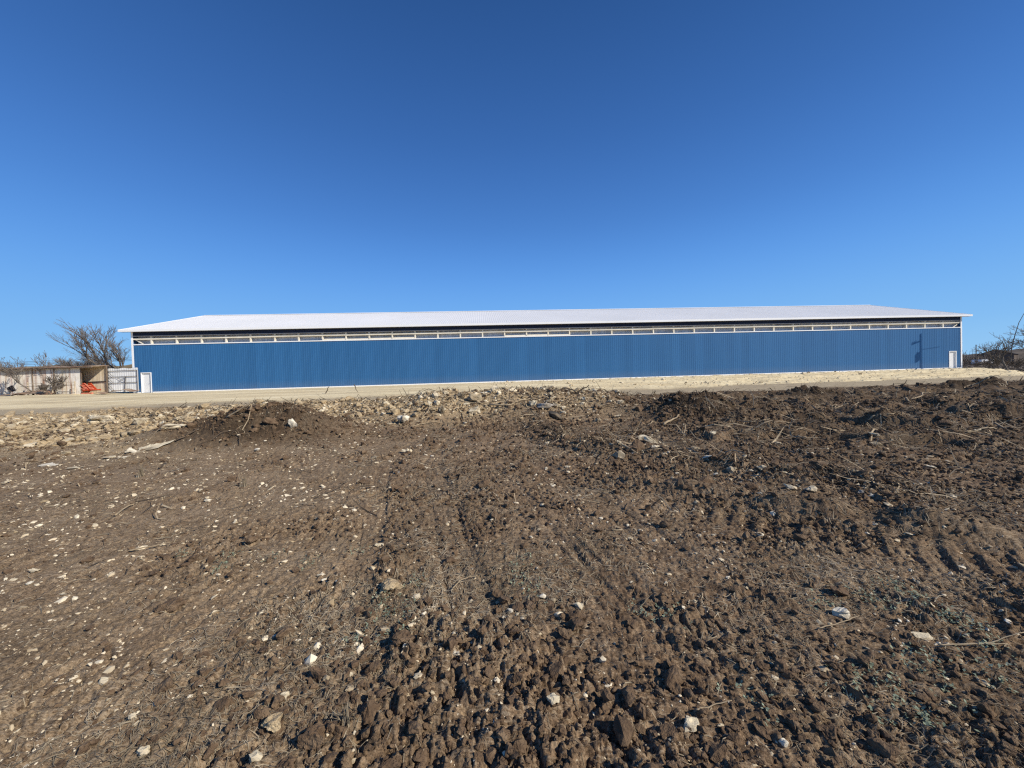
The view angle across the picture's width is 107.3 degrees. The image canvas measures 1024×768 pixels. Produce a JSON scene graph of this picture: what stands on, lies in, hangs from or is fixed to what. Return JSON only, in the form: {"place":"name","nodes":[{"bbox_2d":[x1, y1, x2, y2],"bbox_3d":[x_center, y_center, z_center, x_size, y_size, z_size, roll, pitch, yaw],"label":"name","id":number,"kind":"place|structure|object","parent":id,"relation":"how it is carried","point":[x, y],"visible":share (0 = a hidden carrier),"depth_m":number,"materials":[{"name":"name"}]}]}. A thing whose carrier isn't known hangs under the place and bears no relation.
{"place":"outdoors","nodes":[
{"label":"outdoors","id":0,"kind":"place"},
{"bbox_2d":[0,358,127,365],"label":"power lines","id":1,"kind":"object","parent":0,"point":[52,363],"visible":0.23,"depth_m":62.09,"materials":[{"name":"black metal"}]},
{"bbox_2d":[23,364,131,368],"bbox_3d":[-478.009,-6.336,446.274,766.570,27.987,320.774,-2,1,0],"label":"hill","id":2,"kind":"structure","parent":0,"point":[128,366],"depth_m":376.11,"materials":[{"name":"brown soil"}]},
{"bbox_2d":[0,377,1023,767],"bbox_3d":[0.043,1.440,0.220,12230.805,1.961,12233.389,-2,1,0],"label":"ground","id":3,"kind":"structure","parent":0,"point":[146,641],"depth_m":2.85,"materials":[{"name":"soil"}]},
{"bbox_2d":[28,568,40,572],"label":"stone","id":4,"kind":"object","parent":3,"relation":"on","point":[32,570],"visible":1,"depth_m":3.15,"materials":[{"name":"stone"}]},
{"bbox_2d":[39,462,57,466],"bbox_3d":[-8.747,1.529,7.107,0.366,0.035,0.233,-1,1,21],"label":"rock slab","id":5,"kind":"object","parent":3,"relation":"on","point":[46,464],"visible":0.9,"depth_m":7.12,"materials":[{"name":"white stone"}]},
{"bbox_2d":[98,677,108,685],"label":"stone","id":6,"kind":"object","parent":3,"relation":"on","point":[103,680],"visible":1,"depth_m":1.98,"materials":[{"name":"stone"}]},
{"bbox_2d":[114,503,133,515],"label":"branch","id":7,"kind":"object","parent":3,"relation":"on","point":[118,512],"visible":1,"depth_m":4.48,"materials":[{"name":"beige wood"}]},
{"bbox_2d":[124,447,136,452],"bbox_3d":[-8.017,1.404,7.938,0.228,0.128,0.217,-2,1,0],"label":"rock slab","id":8,"kind":"object","parent":3,"relation":"on","point":[130,449],"visible":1,"depth_m":7.92,"materials":[{"name":"white stone"}]},
{"bbox_2d":[128,712,136,719],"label":"stone","id":9,"kind":"object","parent":3,"relation":"on","point":[131,716],"visible":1,"depth_m":1.75,"materials":[{"name":"stone"}]},
{"bbox_2d":[134,465,146,477],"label":"grass tuft","id":10,"kind":"object","parent":3,"relation":"on","point":[141,473],"visible":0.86,"depth_m":6.08,"materials":[{"name":"plant"}]},
{"bbox_2d":[136,745,149,757],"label":"stone","id":11,"kind":"object","parent":3,"relation":"on","point":[142,750],"visible":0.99,"depth_m":1.59,"materials":[{"name":"stone"}]},
{"bbox_2d":[128,542,169,550],"bbox_3d":[-3.360,1.509,3.502,0.299,0.021,0.019,-2,1,-27],"label":"branch","id":12,"kind":"object","parent":3,"relation":"on","point":[146,547],"visible":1,"depth_m":3.49,"materials":[{"name":"beige wood"}]},
{"bbox_2d":[135,494,171,501],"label":"branch","id":13,"kind":"object","parent":3,"relation":"on","point":[149,498],"visible":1,"depth_m":4.88,"materials":[{"name":"brown wood"}]},
{"bbox_2d":[136,439,175,452],"bbox_3d":[-7.733,1.350,8.197,0.682,0.229,0.390,-2,1,-36],"label":"rock slab","id":14,"kind":"object","parent":3,"relation":"on","point":[151,446],"visible":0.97,"depth_m":8.13,"materials":[{"name":"stone"}]},
{"bbox_2d":[154,596,187,613],"bbox_3d":[-2.355,1.529,2.602,0.160,0.075,0.128,-2,1,0],"label":"soil clod","id":15,"kind":"object","parent":3,"relation":"on","point":[173,604],"visible":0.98,"depth_m":2.58,"materials":[{"name":"brown soil"}]},
{"bbox_2d":[158,424,186,429],"bbox_3d":[-8.162,1.012,9.083,0.548,0.132,0.411,-2,1,-27],"label":"rock slab","id":16,"kind":"object","parent":3,"relation":"on","point":[169,426],"visible":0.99,"depth_m":8.93,"materials":[{"name":"stone"}]},
{"bbox_2d":[176,428,199,440],"bbox_3d":[-7.331,1.137,8.581,0.131,0.218,0.555,-1,1,10],"label":"branch","id":17,"kind":"object","parent":3,"relation":"on","point":[186,434],"visible":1,"depth_m":8.49,"materials":[{"name":"wood"}]},
{"bbox_2d":[207,738,253,764],"bbox_3d":[-1.162,1.515,1.567,0.197,0.099,0.035,-2,1,0],"label":"branch","id":18,"kind":"object","parent":3,"relation":"on","point":[213,759],"visible":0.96,"depth_m":1.57,"materials":[{"name":"brown wood"}]},
{"bbox_2d":[229,429,240,444],"bbox_3d":[-6.071,1.171,8.344,0.572,0.311,0.174,-1,1,36],"label":"root","id":19,"kind":"object","parent":3,"relation":"on","point":[238,433],"visible":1,"depth_m":8.43,"materials":[{"name":"brown wood"}]},
{"bbox_2d":[226,399,257,417],"bbox_3d":[-6.488,0.584,9.055,0.771,0.443,0.057,-2,1,0],"label":"branch","id":20,"kind":"object","parent":3,"relation":"on","point":[241,408],"visible":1,"depth_m":9.04,"materials":[{"name":"wood"}]},
{"bbox_2d":[237,473,247,486],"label":"grass tuft","id":21,"kind":"object","parent":3,"relation":"on","point":[244,481],"visible":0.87,"depth_m":5.40,"materials":[{"name":"plant"}]},
{"bbox_2d":[244,535,258,544],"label":"soil clod","id":22,"kind":"object","parent":3,"relation":"on","point":[250,539],"visible":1,"depth_m":3.52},
{"bbox_2d":[249,749,262,762],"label":"stone","id":23,"kind":"object","parent":3,"relation":"on","point":[255,755],"visible":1,"depth_m":1.54,"materials":[{"name":"stone"}]},
{"bbox_2d":[260,712,282,732],"bbox_3d":[-1.076,1.524,1.691,0.100,0.072,0.080,-2,1,0],"label":"rock","id":24,"kind":"object","parent":3,"relation":"on","point":[271,722],"visible":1,"depth_m":1.67,"materials":[{"name":"beige stone"}]},
{"bbox_2d":[280,691,289,699],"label":"stone","id":25,"kind":"object","parent":3,"relation":"on","point":[285,694],"visible":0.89,"depth_m":1.83,"materials":[{"name":"stone"}]},
{"bbox_2d":[288,419,297,427],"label":"boulder","id":26,"kind":"object","parent":3,"relation":"on","point":[292,423],"visible":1,"depth_m":8.90,"materials":[{"name":"white stone"}]},
{"bbox_2d":[297,723,324,750],"bbox_3d":[-0.862,1.525,1.614,0.110,0.077,0.096,-2,1,-23],"label":"soil clod","id":27,"kind":"object","parent":3,"relation":"on","point":[311,737],"visible":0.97,"depth_m":1.60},
{"bbox_2d":[0,386,648,447],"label":"tan clods","id":28,"kind":"object","parent":3,"relation":"on","point":[53,441],"visible":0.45,"depth_m":12.43,"materials":[{"name":"beige soil"}]},
{"bbox_2d":[321,695,361,741],"bbox_3d":[-0.755,1.482,1.685,0.169,0.130,0.142,-3,1,-41],"label":"grass tuft","id":29,"kind":"object","parent":3,"relation":"on","point":[345,716],"visible":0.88,"depth_m":1.69,"materials":[{"name":"plant"}]},
{"bbox_2d":[3,388,680,434],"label":"dirt berm","id":30,"kind":"structure","parent":3,"relation":"on","point":[447,415],"depth_m":12.22,"materials":[{"name":"soil"}]},
{"bbox_2d":[57,428,70,431],"bbox_3d":[-13.707,1.421,11.519,0.374,0.129,0.335,-1,1,34],"label":"rock slab","id":31,"kind":"object","parent":30,"relation":"on","point":[63,430],"visible":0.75,"depth_m":11.43,"materials":[{"name":"stone"}]},
{"bbox_2d":[87,415,114,421],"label":"boulder","id":32,"kind":"object","parent":30,"relation":"on","point":[102,418],"visible":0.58,"depth_m":12.81,"materials":[{"name":"stone"}]},
{"bbox_2d":[397,415,408,422],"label":"boulder","id":33,"kind":"object","parent":30,"relation":"on","point":[403,419],"visible":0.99,"depth_m":10.89,"materials":[{"name":"white stone"}]},
{"bbox_2d":[433,400,450,413],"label":"grass tuft","id":34,"kind":"object","parent":30,"relation":"on","point":[441,409],"visible":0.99,"depth_m":11.53,"materials":[{"name":"plant"}]},
{"bbox_2d":[468,394,481,401],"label":"boulder","id":35,"kind":"object","parent":30,"relation":"on","point":[473,397],"visible":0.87,"depth_m":12.67,"materials":[{"name":"beige stone"}]},
{"bbox_2d":[489,398,540,405],"bbox_3d":[0.131,0.593,12.506,1.790,0.218,0.379,-2,1,-13],"label":"branch","id":36,"kind":"object","parent":30,"relation":"on","point":[511,403],"visible":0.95,"depth_m":12.34,"materials":[{"name":"brown wood"}]},
{"bbox_2d":[536,403,553,408],"bbox_3d":[1.060,0.700,12.038,0.570,0.197,0.456,-2,1,0],"label":"rock slab","id":37,"kind":"object","parent":30,"relation":"on","point":[544,405],"visible":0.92,"depth_m":11.89,"materials":[{"name":"grey stone"}]},
{"bbox_2d":[548,411,561,419],"bbox_3d":[1.307,0.969,11.347,0.490,0.334,0.443,-2,1,0],"label":"rock slab","id":38,"kind":"object","parent":30,"relation":"on","point":[554,414],"visible":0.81,"depth_m":11.21,"materials":[{"name":"grey stone"}]},
{"bbox_2d":[380,577,404,592],"bbox_3d":[-0.885,1.465,2.732,0.164,0.106,0.134,-3,1,-40],"label":"rock","id":39,"kind":"object","parent":3,"relation":"on","point":[388,584],"visible":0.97,"depth_m":2.70,"materials":[{"name":"beige stone"}]},
{"bbox_2d":[0,386,786,478],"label":"limestone rubble","id":40,"kind":"object","parent":3,"relation":"on","point":[619,453],"visible":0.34,"depth_m":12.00,"materials":[{"name":"beige stone"}]},
{"bbox_2d":[389,630,414,646],"bbox_3d":[-0.629,1.460,2.156,0.121,0.073,0.112,-1,1,20],"label":"soil clod","id":41,"kind":"object","parent":3,"relation":"on","point":[399,637],"visible":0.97,"depth_m":2.14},
{"bbox_2d":[395,542,420,550],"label":"branch","id":42,"kind":"object","parent":3,"relation":"on","point":[412,545],"visible":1,"depth_m":3.31,"materials":[{"name":"brown wood"}]},
{"bbox_2d":[452,650,459,655],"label":"stone","id":43,"kind":"object","parent":3,"relation":"on","point":[455,652],"visible":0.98,"depth_m":2.08,"materials":[{"name":"white stone"}]},
{"bbox_2d":[0,380,1023,767],"bbox_3d":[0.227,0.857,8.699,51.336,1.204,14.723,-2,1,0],"label":"soil clods","id":44,"kind":"object","parent":3,"relation":"on","point":[622,730],"visible":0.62,"depth_m":1.89,"materials":[{"name":"brown soil"}]},
{"bbox_2d":[0,385,1023,767],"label":"dry straw","id":45,"kind":"object","parent":3,"relation":"on","point":[392,609],"visible":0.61,"depth_m":2.56,"materials":[{"name":"beige plant"}]},
{"bbox_2d":[0,388,1023,563],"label":"soil clods","id":46,"kind":"object","parent":3,"relation":"on","point":[751,487],"visible":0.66,"depth_m":5.79,"materials":[{"name":"brown soil"}]},
{"bbox_2d":[0,389,1023,767],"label":"limestone chips","id":47,"kind":"object","parent":3,"relation":"on","point":[310,659],"visible":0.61,"depth_m":2.85,"materials":[{"name":"beige stone"}]},
{"bbox_2d":[0,373,1023,581],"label":"dry twigs","id":48,"kind":"object","parent":3,"relation":"on","point":[823,421],"visible":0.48,"depth_m":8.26,"materials":[{"name":"brown wood"}]},
{"bbox_2d":[546,693,559,704],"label":"stone","id":49,"kind":"object","parent":3,"relation":"on","point":[553,698],"visible":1,"depth_m":1.74,"materials":[{"name":"stone"}]},
{"bbox_2d":[573,602,582,609],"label":"stone","id":50,"kind":"object","parent":3,"relation":"on","point":[578,605],"visible":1,"depth_m":2.46,"materials":[{"name":"stone"}]},
{"bbox_2d":[176,463,1018,735],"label":"green weeds","id":51,"kind":"object","parent":3,"relation":"on","point":[925,713],"visible":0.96,"depth_m":2.05,"materials":[{"name":"green plant"}]},
{"bbox_2d":[663,414,678,424],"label":"branch","id":52,"kind":"object","parent":3,"relation":"on","point":[666,422],"visible":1,"depth_m":9.94,"materials":[{"name":"beige wood"}]},
{"bbox_2d":[684,717,698,731],"bbox_3d":[0.785,1.496,1.655,0.080,0.048,0.064,-2,1,0],"label":"stone","id":53,"kind":"object","parent":3,"relation":"on","point":[692,723],"visible":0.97,"depth_m":1.64,"materials":[{"name":"stone"}]},
{"bbox_2d":[695,700,731,709],"bbox_3d":[0.927,1.476,1.734,0.189,0.014,0.015,-2,1,-12],"label":"branch","id":54,"kind":"object","parent":3,"relation":"on","point":[712,705],"visible":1,"depth_m":1.73,"materials":[{"name":"beige wood"}]},
{"bbox_2d":[778,738,788,747],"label":"stone","id":55,"kind":"object","parent":3,"relation":"on","point":[784,742],"visible":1,"depth_m":1.56,"materials":[{"name":"white stone"}]},
{"bbox_2d":[783,483,796,489],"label":"stone","id":56,"kind":"object","parent":3,"relation":"on","point":[790,486],"visible":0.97,"depth_m":4.62,"materials":[{"name":"stone"}]},
{"bbox_2d":[806,485,816,491],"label":"stone","id":57,"kind":"object","parent":3,"relation":"on","point":[812,488],"visible":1,"depth_m":4.48,"materials":[{"name":"stone"}]},
{"bbox_2d":[818,615,859,628],"bbox_3d":[1.960,1.425,2.255,0.341,0.013,0.011,-2,1,-16],"label":"branch","id":58,"kind":"object","parent":3,"relation":"on","point":[836,623],"visible":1,"depth_m":2.24,"materials":[{"name":"wood"}]},
{"bbox_2d":[832,607,849,619],"bbox_3d":[2.048,1.422,2.345,0.090,0.060,0.086,-3,1,-44],"label":"stone","id":59,"kind":"object","parent":3,"relation":"on","point":[842,612],"visible":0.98,"depth_m":2.33,"materials":[{"name":"white stone"}]},
{"bbox_2d":[856,655,877,667],"bbox_3d":[1.844,1.443,1.967,0.084,0.050,0.067,-2,1,0],"label":"soil clod","id":60,"kind":"object","parent":3,"relation":"on","point":[863,660],"visible":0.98,"depth_m":1.95,"materials":[{"name":"brown soil"}]},
{"bbox_2d":[869,441,881,444],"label":"stone","id":61,"kind":"object","parent":3,"relation":"on","point":[875,442],"visible":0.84,"depth_m":6.71,"materials":[{"name":"beige stone"}]},
{"bbox_2d":[911,632,933,639],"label":"stone","id":62,"kind":"object","parent":3,"relation":"on","point":[925,636],"visible":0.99,"depth_m":2.14,"materials":[{"name":"stone"}]},
{"bbox_2d":[938,643,1007,645],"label":"branch","id":63,"kind":"object","parent":3,"relation":"on","point":[969,644],"visible":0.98,"depth_m":2.05,"materials":[{"name":"wood"}]},
{"bbox_2d":[966,427,996,432],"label":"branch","id":64,"kind":"object","parent":3,"relation":"on","point":[976,430],"visible":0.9,"depth_m":7.57,"materials":[{"name":"beige wood"}]},
{"bbox_2d":[940,632,1023,646],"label":"branch","id":65,"kind":"object","parent":3,"relation":"on","point":[998,639],"visible":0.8,"depth_m":2.06,"materials":[{"name":"wood"}]},
{"bbox_2d":[962,350,1023,371],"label":"brush line","id":66,"kind":"object","parent":3,"relation":"on","point":[967,363],"visible":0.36,"depth_m":116.13,"materials":[{"name":"brown plant"}]},
{"bbox_2d":[0,368,1023,414],"bbox_3d":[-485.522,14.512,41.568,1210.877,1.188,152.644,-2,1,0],"label":"gravel road","id":67,"kind":"structure","parent":0,"point":[41,404],"depth_m":28.16,"materials":[{"name":"beige gravel"}]},
{"bbox_2d":[4,357,26,367],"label":"bare tree","id":68,"kind":"object","parent":67,"relation":"on","point":[22,364],"visible":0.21,"depth_m":44.33,"materials":[{"name":"brown plant"}]},
{"bbox_2d":[0,350,60,394],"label":"bare tree","id":69,"kind":"object","parent":67,"relation":"on","point":[11,372],"visible":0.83,"depth_m":35.69,"materials":[{"name":"brown plant"}]},
{"bbox_2d":[21,381,75,394],"bbox_3d":[-44.762,0.463,36.374,5.220,1.352,0.122,-2,1,0],"label":"wire fence","id":70,"kind":"object","parent":67,"relation":"on","point":[27,386],"visible":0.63,"depth_m":36.34,"materials":[{"name":"grey metal"}]},
{"bbox_2d":[35,383,66,394],"bbox_3d":[-43.686,0.465,35.620,2.082,1.216,1.066,-2,1,-23],"label":"sapling","id":71,"kind":"object","parent":67,"relation":"on","point":[45,386],"visible":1,"depth_m":35.56,"materials":[{"name":"brown plant"}]},
{"bbox_2d":[39,373,68,392],"bbox_3d":[-43.796,-0.085,36.298,1.597,2.316,1.845,-2,1,0],"label":"sapling","id":72,"kind":"object","parent":67,"relation":"on","point":[55,382],"visible":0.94,"depth_m":36.18,"materials":[{"name":"brown plant"}]},
{"bbox_2d":[0,365,108,395],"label":"rusty shed","id":73,"kind":"structure","parent":67,"relation":"on","point":[96,376],"depth_m":36.88,"materials":[{"name":"brown metal"}]},
{"bbox_2d":[108,368,138,391],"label":"sheet gate","id":74,"kind":"structure","parent":73,"relation":"attached to","point":[122,378],"depth_m":38.02,"materials":[{"name":"white metal"}]},
{"bbox_2d":[46,357,82,366],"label":"bare tree","id":75,"kind":"object","parent":67,"relation":"on","point":[60,361],"visible":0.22,"depth_m":53.39,"materials":[{"name":"brown plant"}]},
{"bbox_2d":[46,320,117,368],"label":"bare tree","id":76,"kind":"object","parent":67,"relation":"on","point":[80,345],"visible":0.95,"depth_m":47.88,"materials":[{"name":"brown plant"}]},
{"bbox_2d":[61,343,104,365],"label":"bare tree","id":77,"kind":"object","parent":67,"relation":"on","point":[84,361],"visible":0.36,"depth_m":51.34,"materials":[{"name":"brown plant"}]},
{"bbox_2d":[80,383,100,393],"bbox_3d":[-41.515,0.415,37.103,1.341,1.086,0.864,-2,1,0],"label":"red implement","id":78,"kind":"object","parent":67,"relation":"on","point":[89,387],"visible":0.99,"depth_m":36.94,"materials":[{"name":"paint"}]},
{"bbox_2d":[75,355,114,367],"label":"bare tree","id":79,"kind":"object","parent":67,"relation":"on","point":[93,364],"visible":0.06,"depth_m":51.34,"materials":[{"name":"brown plant"}]},
{"bbox_2d":[88,335,129,368],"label":"bare tree","id":80,"kind":"object","parent":67,"relation":"on","point":[119,357],"visible":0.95,"depth_m":48.02,"materials":[{"name":"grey plant"}]},
{"bbox_2d":[93,388,137,393],"bbox_3d":[-37.615,0.685,35.900,3.305,0.458,1.106,-2,1,-3],"label":"scrap sheet","id":81,"kind":"object","parent":67,"relation":"on","point":[129,390],"visible":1,"depth_m":35.66,"materials":[{"name":"grey metal"}]},
{"bbox_2d":[118,305,972,392],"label":"metal barn","id":82,"kind":"structure","parent":67,"relation":"on","point":[248,352],"depth_m":41.83,"materials":[{"name":"blue metal"}]},
{"bbox_2d":[141,372,152,392],"bbox_3d":[-37.119,-0.134,38.313,0.980,2.080,0.165,-2,1,-5],"label":"door","id":83,"kind":"structure","parent":82,"relation":"in","point":[146,378],"depth_m":38.34,"materials":[{"name":"white metal"}]},
{"bbox_2d":[949,351,956,367],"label":"door","id":84,"kind":"structure","parent":82,"relation":"in","point":[952,354],"depth_m":45.44,"materials":[{"name":"white metal"}]},
{"bbox_2d":[972,360,987,367],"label":"sapling","id":85,"kind":"object","parent":67,"relation":"on","point":[976,363],"visible":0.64,"depth_m":60.42,"materials":[{"name":"brown plant"}]},
{"bbox_2d":[978,359,995,368],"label":"sapling","id":86,"kind":"object","parent":67,"relation":"on","point":[984,362],"visible":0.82,"depth_m":50.28,"materials":[{"name":"brown plant"}]},
{"bbox_2d":[987,355,1000,367],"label":"sapling","id":87,"kind":"object","parent":67,"relation":"on","point":[994,361],"visible":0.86,"depth_m":47.88,"materials":[{"name":"brown plant"}]},
{"bbox_2d":[971,314,1023,369],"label":"bare tree","id":88,"kind":"object","parent":67,"relation":"on","point":[1003,351],"visible":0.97,"depth_m":47.00,"materials":[{"name":"brown plant"}]},
{"bbox_2d":[992,357,1014,368],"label":"sapling","id":89,"kind":"object","parent":67,"relation":"on","point":[1005,362],"visible":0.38,"depth_m":51.50,"materials":[{"name":"brown plant"}]},
{"bbox_2d":[1004,326,1023,353],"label":"bare tree","id":90,"kind":"object","parent":67,"relation":"on","point":[1012,343],"visible":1,"depth_m":44.95,"materials":[{"name":"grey plant"}]},
{"bbox_2d":[1006,356,1023,370],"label":"sapling","id":91,"kind":"object","parent":67,"relation":"on","point":[1018,363],"visible":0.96,"depth_m":46.94,"materials":[{"name":"brown plant"}]},
{"bbox_3d":[-48.065,1.003,35.900,4.004,0.280,1.107,-2,1,-1],"label":"scrap sheet","id":92,"kind":"object","parent":67,"relation":"on","visible":0},
{"bbox_2d":[7,385,15,392],"bbox_3d":[-48.094,0.491,36.195,0.612,0.764,0.409,-1,1,17],"label":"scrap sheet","id":93,"kind":"object","parent":92,"relation":"on","point":[10,389],"visible":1,"depth_m":36.19,"materials":[{"name":"black metal"}]},
{"bbox_2d":[10,390,53,395],"bbox_3d":[-45.855,0.870,36.001,3.400,0.672,1.007,-2,1,3],"label":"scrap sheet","id":94,"kind":"object","parent":92,"relation":"on","point":[40,392],"visible":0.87,"depth_m":35.86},
{"bbox_2d":[0,0,1023,367],"label":"sky","id":95,"kind":"structure","parent":0,"point":[161,160],"materials":[{"name":"blue"}]},
{"bbox_2d":[496,367,1023,388],"bbox_3d":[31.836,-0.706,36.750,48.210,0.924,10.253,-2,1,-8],"label":"gravel bank","id":96,"kind":"structure","parent":0,"point":[672,383],"depth_m":36.41,"materials":[{"name":"beige gravel"}]},
{"bbox_2d":[962,349,1023,366],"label":"hill","id":97,"kind":"structure","parent":0,"point":[1020,354],"depth_m":197.10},
{"bbox_2d":[975,349,1017,361],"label":"house","id":98,"kind":"structure","parent":97,"relation":"on","point":[1015,356],"depth_m":146.09,"materials":[{"name":"grey"}]}
]}

